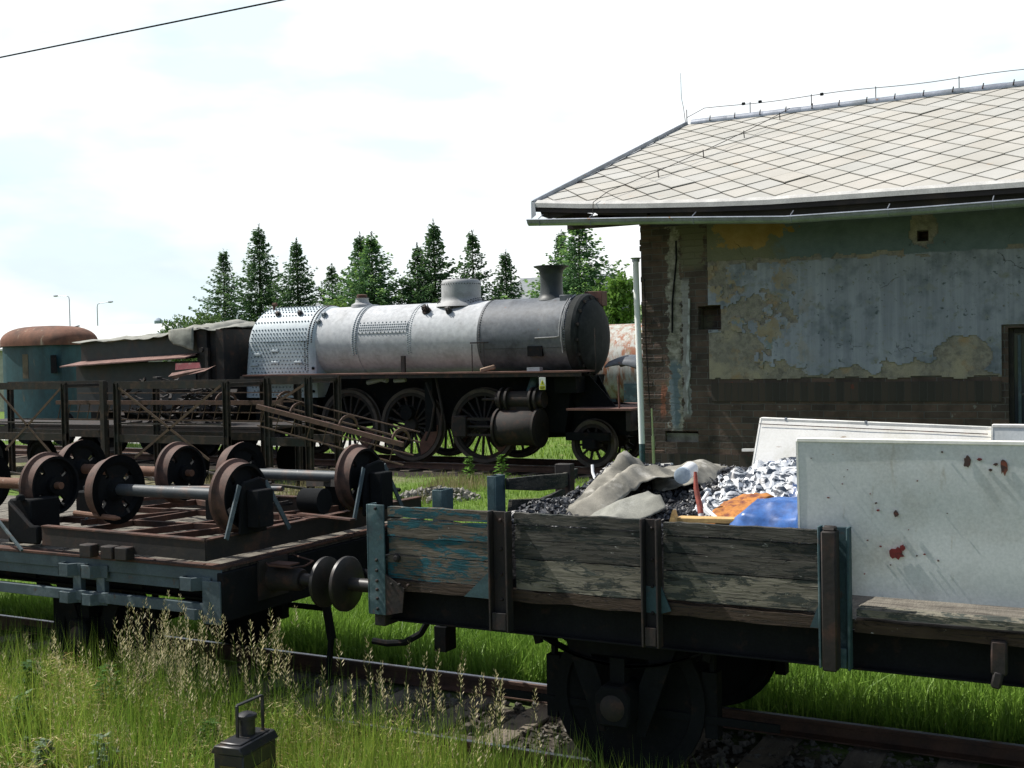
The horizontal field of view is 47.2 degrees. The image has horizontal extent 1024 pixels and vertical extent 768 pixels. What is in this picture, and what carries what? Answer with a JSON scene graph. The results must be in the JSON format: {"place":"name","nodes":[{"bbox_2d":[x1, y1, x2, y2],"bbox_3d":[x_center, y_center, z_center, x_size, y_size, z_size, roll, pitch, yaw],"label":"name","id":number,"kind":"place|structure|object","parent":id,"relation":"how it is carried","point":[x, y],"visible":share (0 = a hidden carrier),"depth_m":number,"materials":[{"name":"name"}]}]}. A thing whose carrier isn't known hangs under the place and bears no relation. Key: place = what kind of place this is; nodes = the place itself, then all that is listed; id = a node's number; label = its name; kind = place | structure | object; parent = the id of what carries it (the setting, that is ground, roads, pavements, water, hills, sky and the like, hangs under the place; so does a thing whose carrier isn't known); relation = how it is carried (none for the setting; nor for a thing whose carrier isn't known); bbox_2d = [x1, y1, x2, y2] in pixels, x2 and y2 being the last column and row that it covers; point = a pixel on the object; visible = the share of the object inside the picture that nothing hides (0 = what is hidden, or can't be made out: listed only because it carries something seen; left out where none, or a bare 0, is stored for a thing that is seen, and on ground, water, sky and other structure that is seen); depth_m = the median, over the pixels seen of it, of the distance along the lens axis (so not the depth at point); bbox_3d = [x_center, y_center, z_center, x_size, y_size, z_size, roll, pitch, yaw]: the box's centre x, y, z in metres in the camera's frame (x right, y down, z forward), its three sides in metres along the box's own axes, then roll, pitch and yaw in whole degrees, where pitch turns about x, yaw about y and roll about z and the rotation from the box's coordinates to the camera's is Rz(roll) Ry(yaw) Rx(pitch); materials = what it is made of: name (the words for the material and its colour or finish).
{"place":"outdoors","nodes":[
{"label":"outdoors","id":0,"kind":"place"},
{"bbox_2d":[0,0,283,57],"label":"overhead wire","id":1,"kind":"object","parent":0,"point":[144,27],"visible":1,"depth_m":8.05,"materials":[{"name":"metal"}]},
{"bbox_2d":[0,609,725,767],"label":"meadow grass","id":2,"kind":"structure","parent":0,"point":[81,746],"depth_m":8.06,"materials":[{"name":"green plant"}]},
{"bbox_2d":[0,305,1020,767],"bbox_3d":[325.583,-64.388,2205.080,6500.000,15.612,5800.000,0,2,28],"label":"ground","id":3,"kind":"structure","parent":0,"point":[402,483],"depth_m":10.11,"materials":[{"name":"green plant"}]},
{"bbox_2d":[4,689,40,748],"bbox_3d":[-3.549,2.506,8.486,0.358,0.566,0.381,-2,1,-21],"label":"weed plant","id":4,"kind":"object","parent":3,"relation":"on","point":[25,693],"visible":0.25,"depth_m":8.48,"materials":[{"name":"green plant"}]},
{"bbox_2d":[16,735,35,764],"bbox_3d":[-3.371,2.615,8.120,0.230,0.361,0.249,-2,1,-17],"label":"weed plant","id":5,"kind":"object","parent":3,"relation":"on","point":[27,746],"visible":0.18,"depth_m":8.11,"materials":[{"name":"green plant"}]},
{"bbox_2d":[18,660,46,712],"bbox_3d":[-3.764,2.465,9.102,0.418,0.627,0.386,-2,1,-19],"label":"weed plant","id":6,"kind":"object","parent":3,"relation":"on","point":[26,664],"visible":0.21,"depth_m":9.09,"materials":[{"name":"green plant"}]},
{"bbox_2d":[29,738,59,767],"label":"weed plant","id":7,"kind":"object","parent":3,"relation":"on","point":[43,741],"visible":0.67,"depth_m":7.80,"materials":[{"name":"green plant"}]},
{"bbox_2d":[0,326,97,444],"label":"passenger van","id":8,"kind":"object","parent":3,"relation":"on","point":[37,353],"visible":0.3,"depth_m":36.00,"materials":[{"name":"metal"}]},
{"bbox_2d":[53,295,70,325],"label":"street lamp","id":9,"kind":"object","parent":3,"relation":"on","point":[69,307],"visible":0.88,"depth_m":169.86,"materials":[{"name":"grey metal"}]},
{"bbox_2d":[0,323,182,411],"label":"long shed","id":10,"kind":"structure","parent":3,"relation":"on","point":[108,332],"depth_m":65.86,"materials":[{"name":"concrete"}]},
{"bbox_2d":[88,731,119,767],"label":"weed plant","id":11,"kind":"object","parent":3,"relation":"on","point":[100,753],"visible":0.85,"depth_m":7.67,"materials":[{"name":"green plant"}]},
{"bbox_2d":[99,381,108,458],"bbox_3d":[-8.499,0.984,24.406,0.120,2.100,0.100,0,2,28],"label":"steel post","id":12,"kind":"object","parent":3,"relation":"on","point":[103,414],"visible":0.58,"depth_m":24.36,"materials":[{"name":"brown metal"}]},
{"bbox_2d":[97,301,112,325],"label":"street lamp","id":13,"kind":"object","parent":3,"relation":"on","point":[97,309],"visible":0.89,"depth_m":167.21,"materials":[{"name":"grey metal"}]},
{"bbox_2d":[87,663,129,728],"bbox_3d":[-2.966,2.421,8.617,0.500,0.706,0.479,0,2,28],"label":"weed plant","id":14,"kind":"object","parent":3,"relation":"on","point":[98,683],"visible":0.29,"depth_m":8.64,"materials":[{"name":"green plant"}]},
{"bbox_2d":[10,470,304,490],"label":"scrap bars","id":15,"kind":"object","parent":3,"relation":"on","point":[207,471],"visible":0.09,"depth_m":21.79,"materials":[{"name":"brown metal"}]},
{"bbox_2d":[154,318,162,323],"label":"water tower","id":16,"kind":"structure","parent":3,"relation":"on","point":[156,320],"depth_m":379.13,"materials":[{"name":"silver metal"}]},
{"bbox_2d":[0,419,330,476],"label":"scrap wagon","id":17,"kind":"object","parent":3,"relation":"on","point":[285,457],"visible":0.28,"depth_m":26.10,"materials":[{"name":"metal"}]},
{"bbox_2d":[0,381,109,471],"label":"lattice frame","id":18,"kind":"object","parent":17,"relation":"on","point":[13,434],"visible":0.62,"depth_m":25.64,"materials":[{"name":"brown metal"}]},
{"bbox_2d":[109,367,239,425],"bbox_3d":[-7.478,0.335,26.206,3.710,1.418,1.450,0,2,28],"label":"scrap heap","id":19,"kind":"object","parent":17,"relation":"on","point":[188,396],"visible":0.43,"depth_m":26.19,"materials":[{"name":"metal"}]},
{"bbox_2d":[175,363,200,369],"bbox_3d":[-7.206,-0.393,26.072,0.750,0.160,0.040,0,2,28],"label":"scrap sheet","id":20,"kind":"object","parent":19,"relation":"on","point":[180,366],"visible":1,"depth_m":26.08,"materials":[{"name":"red metal"}]},
{"bbox_2d":[168,365,215,378],"bbox_3d":[-7.045,-0.260,25.809,1.320,0.300,0.120,0,2,28],"label":"scrap sheet","id":21,"kind":"object","parent":19,"relation":"on","point":[175,375],"visible":1,"depth_m":25.90,"materials":[{"name":"metal"}]},
{"bbox_2d":[56,391,294,421],"bbox_3d":[-7.064,0.449,24.415,6.250,0.595,0.649,0,2,28],"label":"caged ladder","id":22,"kind":"object","parent":17,"relation":"on","point":[131,402],"visible":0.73,"depth_m":24.12,"materials":[{"name":"brown metal"}]},
{"bbox_2d":[112,379,264,465],"bbox_3d":[-6.594,1.015,24.015,3.070,2.180,1.200,0,2,28],"label":"lattice frame","id":23,"kind":"object","parent":17,"relation":"on","point":[224,438],"visible":0.69,"depth_m":23.79,"materials":[{"name":"brown metal"}]},
{"bbox_2d":[157,314,192,361],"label":"leafy bush","id":24,"kind":"object","parent":3,"relation":"on","point":[172,324],"visible":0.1,"depth_m":59.69,"materials":[{"name":"green plant"}]},
{"bbox_2d":[171,306,222,360],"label":"leafy bush","id":25,"kind":"object","parent":3,"relation":"on","point":[199,321],"visible":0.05,"depth_m":55.10,"materials":[{"name":"green plant"}]},
{"bbox_2d":[191,718,221,764],"bbox_3d":[-2.047,2.520,7.928,0.351,0.506,0.313,-1,1,14],"label":"weed plant","id":26,"kind":"object","parent":3,"relation":"on","point":[212,723],"visible":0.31,"depth_m":7.90,"materials":[{"name":"green plant"}]},
{"bbox_2d":[0,437,414,447],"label":"concrete path","id":27,"kind":"structure","parent":3,"relation":"on","point":[259,442],"depth_m":35.40,"materials":[{"name":"grey concrete"}]},
{"bbox_2d":[182,249,252,360],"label":"spruce tree","id":28,"kind":"object","parent":3,"relation":"on","point":[221,262],"visible":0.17,"depth_m":58.36,"materials":[{"name":"green plant"}]},
{"bbox_2d":[211,694,277,767],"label":"signal lantern","id":29,"kind":"object","parent":3,"relation":"on","point":[245,744],"visible":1,"depth_m":7.12,"materials":[{"name":"black metal"}]},
{"bbox_2d":[194,223,301,360],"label":"spruce tree","id":30,"kind":"object","parent":3,"relation":"on","point":[250,304],"visible":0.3,"depth_m":57.14,"materials":[{"name":"green plant"}]},
{"bbox_2d":[258,237,335,313],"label":"spruce tree","id":31,"kind":"object","parent":3,"relation":"on","point":[305,283],"visible":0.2,"depth_m":56.15,"materials":[{"name":"green plant"}]},
{"bbox_2d":[263,375,342,491],"bbox_3d":[-4.003,0.964,22.518,1.090,2.250,1.000,0,2,28],"label":"lattice frame","id":32,"kind":"object","parent":3,"relation":"on","point":[297,381],"visible":0.77,"depth_m":22.32,"materials":[{"name":"brown metal"}]},
{"bbox_2d":[256,395,420,465],"bbox_3d":[-3.209,0.821,21.438,3.267,1.222,0.599,0,2,28],"label":"caged ladder","id":33,"kind":"object","parent":32,"relation":"attached to","point":[359,433],"visible":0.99,"depth_m":21.31,"materials":[{"name":"brown metal"}]},
{"bbox_2d":[6,445,612,477],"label":"railway track","id":34,"kind":"structure","parent":3,"relation":"on","point":[534,466],"depth_m":26.92,"materials":[{"name":"metal"}]},
{"bbox_2d":[59,327,257,455],"bbox_3d":[-8.819,0.214,30.870,5.380,3.260,3.050,0,2,28],"label":"coal tender","id":35,"kind":"object","parent":34,"relation":"on","point":[225,351],"visible":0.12,"depth_m":29.71,"materials":[{"name":"metal"}]},
{"bbox_2d":[72,319,254,343],"bbox_3d":[-8.688,-1.385,30.913,5.341,0.532,2.806,0,2,28],"label":"canvas cover","id":36,"kind":"object","parent":35,"relation":"on","point":[239,323],"visible":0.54,"depth_m":29.73,"materials":[{"name":"beige fabric"}]},
{"bbox_2d":[168,327,193,350],"bbox_3d":[-8.227,-1.109,29.061,0.864,0.584,0.082,0,2,30],"label":"hanging flap","id":37,"kind":"object","parent":35,"relation":"hanging from","point":[183,337],"visible":1,"depth_m":28.99,"materials":[{"name":"grey fabric"}]},
{"bbox_2d":[240,265,642,466],"bbox_3d":[-1.427,-0.396,26.953,11.000,4.368,3.070,0,2,28],"label":"steam locomotive","id":38,"kind":"object","parent":34,"relation":"on","point":[464,363],"visible":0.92,"depth_m":26.09,"materials":[{"name":"metal"}]},
{"bbox_2d":[575,296,609,374],"bbox_3d":[1.838,-1.046,25.343,0.245,1.712,1.712,0,2,28],"label":"smokebox door","id":39,"kind":"structure","parent":38,"relation":"in","point":[592,315],"depth_m":25.04,"materials":[{"name":"metal"}]},
{"bbox_2d":[313,263,343,305],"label":"spruce tree","id":40,"kind":"object","parent":3,"relation":"on","point":[331,279],"visible":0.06,"depth_m":56.52,"materials":[{"name":"green plant"}]},
{"bbox_2d":[324,299,347,306],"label":"leafy bush","id":41,"kind":"object","parent":3,"relation":"on","point":[336,302],"visible":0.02,"depth_m":47.81,"materials":[{"name":"green plant"}]},
{"bbox_2d":[318,231,402,305],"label":"spruce tree","id":42,"kind":"object","parent":3,"relation":"on","point":[358,247],"visible":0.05,"depth_m":54.42,"materials":[{"name":"green plant"}]},
{"bbox_2d":[1,590,736,767],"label":"seed head stalks","id":43,"kind":"object","parent":3,"relation":"on","point":[181,671],"visible":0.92,"depth_m":8.01,"materials":[{"name":"beige plant"}]},
{"bbox_2d":[317,231,429,306],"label":"spruce tree","id":44,"kind":"object","parent":3,"relation":"on","point":[371,246],"visible":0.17,"depth_m":52.79,"materials":[{"name":"green plant"}]},
{"bbox_2d":[381,242,439,304],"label":"spruce tree","id":45,"kind":"object","parent":3,"relation":"on","point":[415,261],"visible":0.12,"depth_m":52.91,"materials":[{"name":"green plant"}]},
{"bbox_2d":[378,218,462,304],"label":"spruce tree","id":46,"kind":"object","parent":3,"relation":"on","point":[433,234],"visible":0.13,"depth_m":52.46,"materials":[{"name":"green plant"}]},
{"bbox_2d":[399,485,480,502],"bbox_3d":[-1.334,1.997,21.280,1.775,0.310,1.199,0,2,28],"label":"rubble heap","id":47,"kind":"object","parent":3,"relation":"on","point":[460,493],"visible":0.66,"depth_m":21.15,"materials":[{"name":"grey gravel"}]},
{"bbox_2d":[462,456,475,479],"bbox_3d":[-0.890,1.724,23.539,0.405,0.560,0.390,-2,1,-17],"label":"weed plant","id":48,"kind":"object","parent":3,"relation":"on","point":[468,467],"visible":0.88,"depth_m":23.53,"materials":[{"name":"green plant"}]},
{"bbox_2d":[431,229,512,302],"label":"spruce tree","id":49,"kind":"object","parent":3,"relation":"on","point":[470,241],"visible":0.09,"depth_m":51.63,"materials":[{"name":"green plant"}]},
{"bbox_2d":[493,454,510,478],"bbox_3d":[-0.214,1.690,23.174,0.431,0.618,0.445,-2,2,-26],"label":"weed plant","id":50,"kind":"object","parent":3,"relation":"on","point":[505,466],"visible":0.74,"depth_m":23.17,"materials":[{"name":"green plant"}]},
{"bbox_2d":[482,249,523,300],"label":"spruce tree","id":51,"kind":"object","parent":3,"relation":"on","point":[506,265],"visible":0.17,"depth_m":50.87,"materials":[{"name":"green plant"}]},
{"bbox_2d":[0,614,1023,767],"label":"railway track","id":52,"kind":"structure","parent":3,"relation":"on","point":[881,742],"depth_m":9.01,"materials":[{"name":"metal"}]},
{"bbox_2d":[0,495,423,683],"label":"flat wagon","id":53,"kind":"object","parent":52,"relation":"on","point":[240,591],"visible":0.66,"depth_m":9.35,"materials":[{"name":"metal"}]},
{"bbox_2d":[0,460,421,561],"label":"bogie frame","id":54,"kind":"object","parent":53,"relation":"on","point":[305,513],"visible":0.71,"depth_m":9.50,"materials":[{"name":"metal"}]},
{"bbox_2d":[0,452,79,513],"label":"wheelset","id":55,"kind":"object","parent":54,"relation":"on","point":[32,481],"visible":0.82,"depth_m":10.06,"materials":[{"name":"metal"}]},
{"bbox_2d":[59,440,205,503],"bbox_3d":[-3.607,0.817,11.044,1.570,0.568,0.568,0,2,28],"label":"wheelset","id":56,"kind":"object","parent":54,"relation":"on","point":[166,470],"visible":0.72,"depth_m":10.84,"materials":[{"name":"metal"}]},
{"bbox_2d":[84,455,265,531],"bbox_3d":[-2.677,0.860,9.303,1.590,0.568,0.568,0,2,28],"label":"wheelset","id":57,"kind":"object","parent":54,"relation":"on","point":[113,489],"visible":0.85,"depth_m":9.39,"materials":[{"name":"brown metal"}]},
{"bbox_2d":[216,442,379,510],"bbox_3d":[-1.866,0.797,10.229,1.570,0.568,0.568,0,2,28],"label":"wheelset","id":58,"kind":"object","parent":54,"relation":"on","point":[345,475],"visible":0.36,"depth_m":10.01,"materials":[{"name":"brown metal"}]},
{"bbox_2d":[329,463,1023,767],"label":"gondola wagon","id":59,"kind":"object","parent":52,"relation":"on","point":[649,666],"visible":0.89,"depth_m":7.32,"materials":[{"name":"wood"}]},
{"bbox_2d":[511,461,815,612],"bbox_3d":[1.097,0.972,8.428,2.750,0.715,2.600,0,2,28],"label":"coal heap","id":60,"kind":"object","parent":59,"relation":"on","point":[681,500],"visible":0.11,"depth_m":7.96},
{"bbox_2d":[591,464,595,478],"bbox_3d":[0.611,0.670,8.710,0.030,0.136,0.145,-1,1,-11],"label":"plastic strap","id":61,"kind":"object","parent":60,"relation":"on","point":[592,471],"visible":0.62,"depth_m":8.73,"materials":[{"name":"white plastic"}]},
{"bbox_2d":[565,451,673,515],"bbox_3d":[0.869,0.711,8.275,0.706,0.423,1.427,0,2,28],"label":"canvas sheet","id":62,"kind":"object","parent":60,"relation":"on","point":[623,475],"visible":0.95,"depth_m":8.07,"materials":[{"name":"grey fabric"}]},
{"bbox_2d":[591,491,665,518],"bbox_3d":[0.753,0.815,7.598,0.434,0.213,0.484,-2,2,-26],"label":"canvas sheet","id":63,"kind":"object","parent":60,"relation":"on","point":[646,504],"visible":0.78,"depth_m":7.53,"materials":[{"name":"grey fabric"}]},
{"bbox_2d":[669,509,677,521],"bbox_3d":[0.982,0.800,7.089,0.050,0.080,0.060,0,2,28],"label":"wood offcut","id":64,"kind":"object","parent":60,"relation":"on","point":[674,517],"visible":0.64,"depth_m":7.07,"materials":[{"name":"brown wood"}]},
{"bbox_2d":[674,462,697,483],"bbox_3d":[1.177,0.598,7.895,0.110,0.120,0.324,-1,1,20],"label":"plastic canister","id":65,"kind":"object","parent":60,"relation":"on","point":[683,474],"visible":0.99,"depth_m":7.75,"materials":[{"name":"white plastic"}]},
{"bbox_2d":[651,459,727,493],"bbox_3d":[1.277,0.662,8.625,0.537,0.203,0.947,-1,1,19],"label":"canvas sheet","id":66,"kind":"object","parent":60,"relation":"on","point":[706,470],"visible":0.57,"depth_m":8.35,"materials":[{"name":"grey fabric"}]},
{"bbox_2d":[693,472,703,515],"bbox_3d":[1.164,0.744,7.272,0.038,0.388,0.172,-1,1,-8],"label":"wooden stake","id":67,"kind":"object","parent":60,"relation":"on","point":[698,501],"visible":0.8,"depth_m":7.28,"materials":[{"name":"red wood"}]},
{"bbox_2d":[677,516,734,523],"bbox_3d":[1.178,0.817,7.053,0.371,0.040,0.100,0,2,28],"label":"pine board","id":68,"kind":"object","parent":60,"relation":"on","point":[711,519],"visible":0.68,"depth_m":7.02,"materials":[{"name":"yellow wood"}]},
{"bbox_2d":[708,493,773,524],"bbox_3d":[1.411,0.788,7.262,0.298,0.189,0.521,0,2,32],"label":"foam piece","id":69,"kind":"object","parent":60,"relation":"on","point":[735,506],"visible":0.62,"depth_m":7.26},
{"bbox_2d":[701,491,715,515],"bbox_3d":[1.216,0.752,7.246,0.069,0.142,0.351,-1,1,0],"label":"plastic strap","id":70,"kind":"object","parent":69,"relation":"on","point":[707,510],"visible":0.88,"depth_m":7.25,"materials":[{"name":"white plastic"}]},
{"bbox_2d":[693,457,796,515],"bbox_3d":[1.673,0.708,7.965,0.782,0.374,1.693,-1,1,20],"label":"heap","id":71,"kind":"object","parent":60,"relation":"on","point":[778,478],"visible":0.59,"depth_m":7.88,"materials":[{"name":"white stone"}]},
{"bbox_2d":[729,496,797,527],"bbox_3d":[1.503,0.775,6.920,0.450,0.208,0.335,0,2,28],"label":"blue tarpaulin","id":72,"kind":"object","parent":60,"relation":"on","point":[781,511],"visible":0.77,"depth_m":6.84,"materials":[{"name":"blue plastic"}]},
{"bbox_2d":[752,417,990,465],"bbox_3d":[2.517,0.535,8.331,1.646,0.575,0.316,0,2,28],"label":"white panel","id":73,"kind":"object","parent":60,"relation":"on","point":[776,439],"visible":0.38,"depth_m":8.50,"materials":[{"name":"plastic"}]},
{"bbox_2d":[991,424,1023,440],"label":"white panel","id":74,"kind":"object","parent":73,"relation":"attached to","point":[1012,432],"visible":0.24,"depth_m":7.92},
{"bbox_2d":[796,437,1023,607],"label":"white panel","id":75,"kind":"object","parent":59,"relation":"on","point":[940,520],"visible":0.99,"depth_m":6.34,"materials":[{"name":"metal"}]},
{"bbox_2d":[857,605,1023,630],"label":"loose timber","id":76,"kind":"object","parent":59,"relation":"on","point":[978,621],"visible":1,"depth_m":6.22,"materials":[{"name":"brown wood"}]},
{"bbox_2d":[529,229,576,297],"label":"spruce tree","id":77,"kind":"object","parent":3,"relation":"on","point":[557,241],"visible":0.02,"depth_m":49.62,"materials":[{"name":"green plant"}]},
{"bbox_2d":[489,229,641,323],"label":"spruce tree","id":78,"kind":"object","parent":3,"relation":"on","point":[586,281],"visible":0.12,"depth_m":45.74,"materials":[{"name":"green plant"}]},
{"bbox_2d":[511,273,627,316],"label":"distant house","id":79,"kind":"structure","parent":3,"relation":"on","point":[524,287],"depth_m":92.75,"materials":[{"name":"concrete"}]},
{"bbox_2d":[197,650,959,767],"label":"ballast","id":80,"kind":"structure","parent":3,"relation":"on","point":[719,757],"depth_m":8.89,"materials":[{"name":"gravel"}]},
{"bbox_2d":[580,270,634,323],"bbox_3d":[2.549,-0.926,37.164,3.160,5.292,1.926,0,2,28],"label":"leafy bush","id":81,"kind":"object","parent":3,"relation":"on","point":[617,285],"visible":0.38,"depth_m":36.36,"materials":[{"name":"green plant"}]},
{"bbox_2d":[598,323,642,450],"bbox_3d":[4.765,0.050,29.547,5.800,3.250,2.400,0,2,28],"label":"tank wagon","id":82,"kind":"object","parent":3,"relation":"on","point":[622,340],"visible":0.02,"depth_m":29.42,"materials":[{"name":"steel"},{"name":"peeling off-white paint"},{"name":"rust"}]},
{"bbox_2d":[526,80,1023,466],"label":"brick building","id":83,"kind":"structure","parent":3,"relation":"on","point":[859,260],"depth_m":13.97,"materials":[{"name":"paint"}]},
{"bbox_2d":[631,257,644,462],"bbox_3d":[1.637,0.273,14.964,0.145,3.770,0.260,-2,1,-17],"label":"downpipe","id":84,"kind":"object","parent":83,"relation":"attached to","point":[636,289],"visible":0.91,"depth_m":14.86,"materials":[{"name":"white metal"}]},
{"bbox_2d":[651,408,654,463],"bbox_3d":[1.790,0.808,14.833,0.052,1.001,0.040,0,2,28],"label":"marker rod","id":85,"kind":"object","parent":83,"relation":"attached to","point":[653,449],"visible":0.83,"depth_m":14.82,"materials":[{"name":"green metal"}]},
{"bbox_2d":[1009,327,1023,423],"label":"window","id":86,"kind":"structure","parent":83,"relation":"in","point":[1016,335],"depth_m":12.99,"materials":[{"name":"black glass"}]},
{"bbox_2d":[0,581,1023,743],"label":"long grass","id":87,"kind":"structure","parent":0,"point":[960,708],"depth_m":9.79,"materials":[{"name":"green plant"}]},
{"bbox_2d":[0,0,1023,328],"label":"sky","id":88,"kind":"structure","parent":0,"point":[129,161],"materials":[{"name":"white"}]},
{"bbox_2d":[592,69,1023,217],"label":"lightning conductor","id":89,"kind":"object","parent":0,"point":[811,95],"visible":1,"depth_m":16.27,"materials":[{"name":"metal"}]}
]}

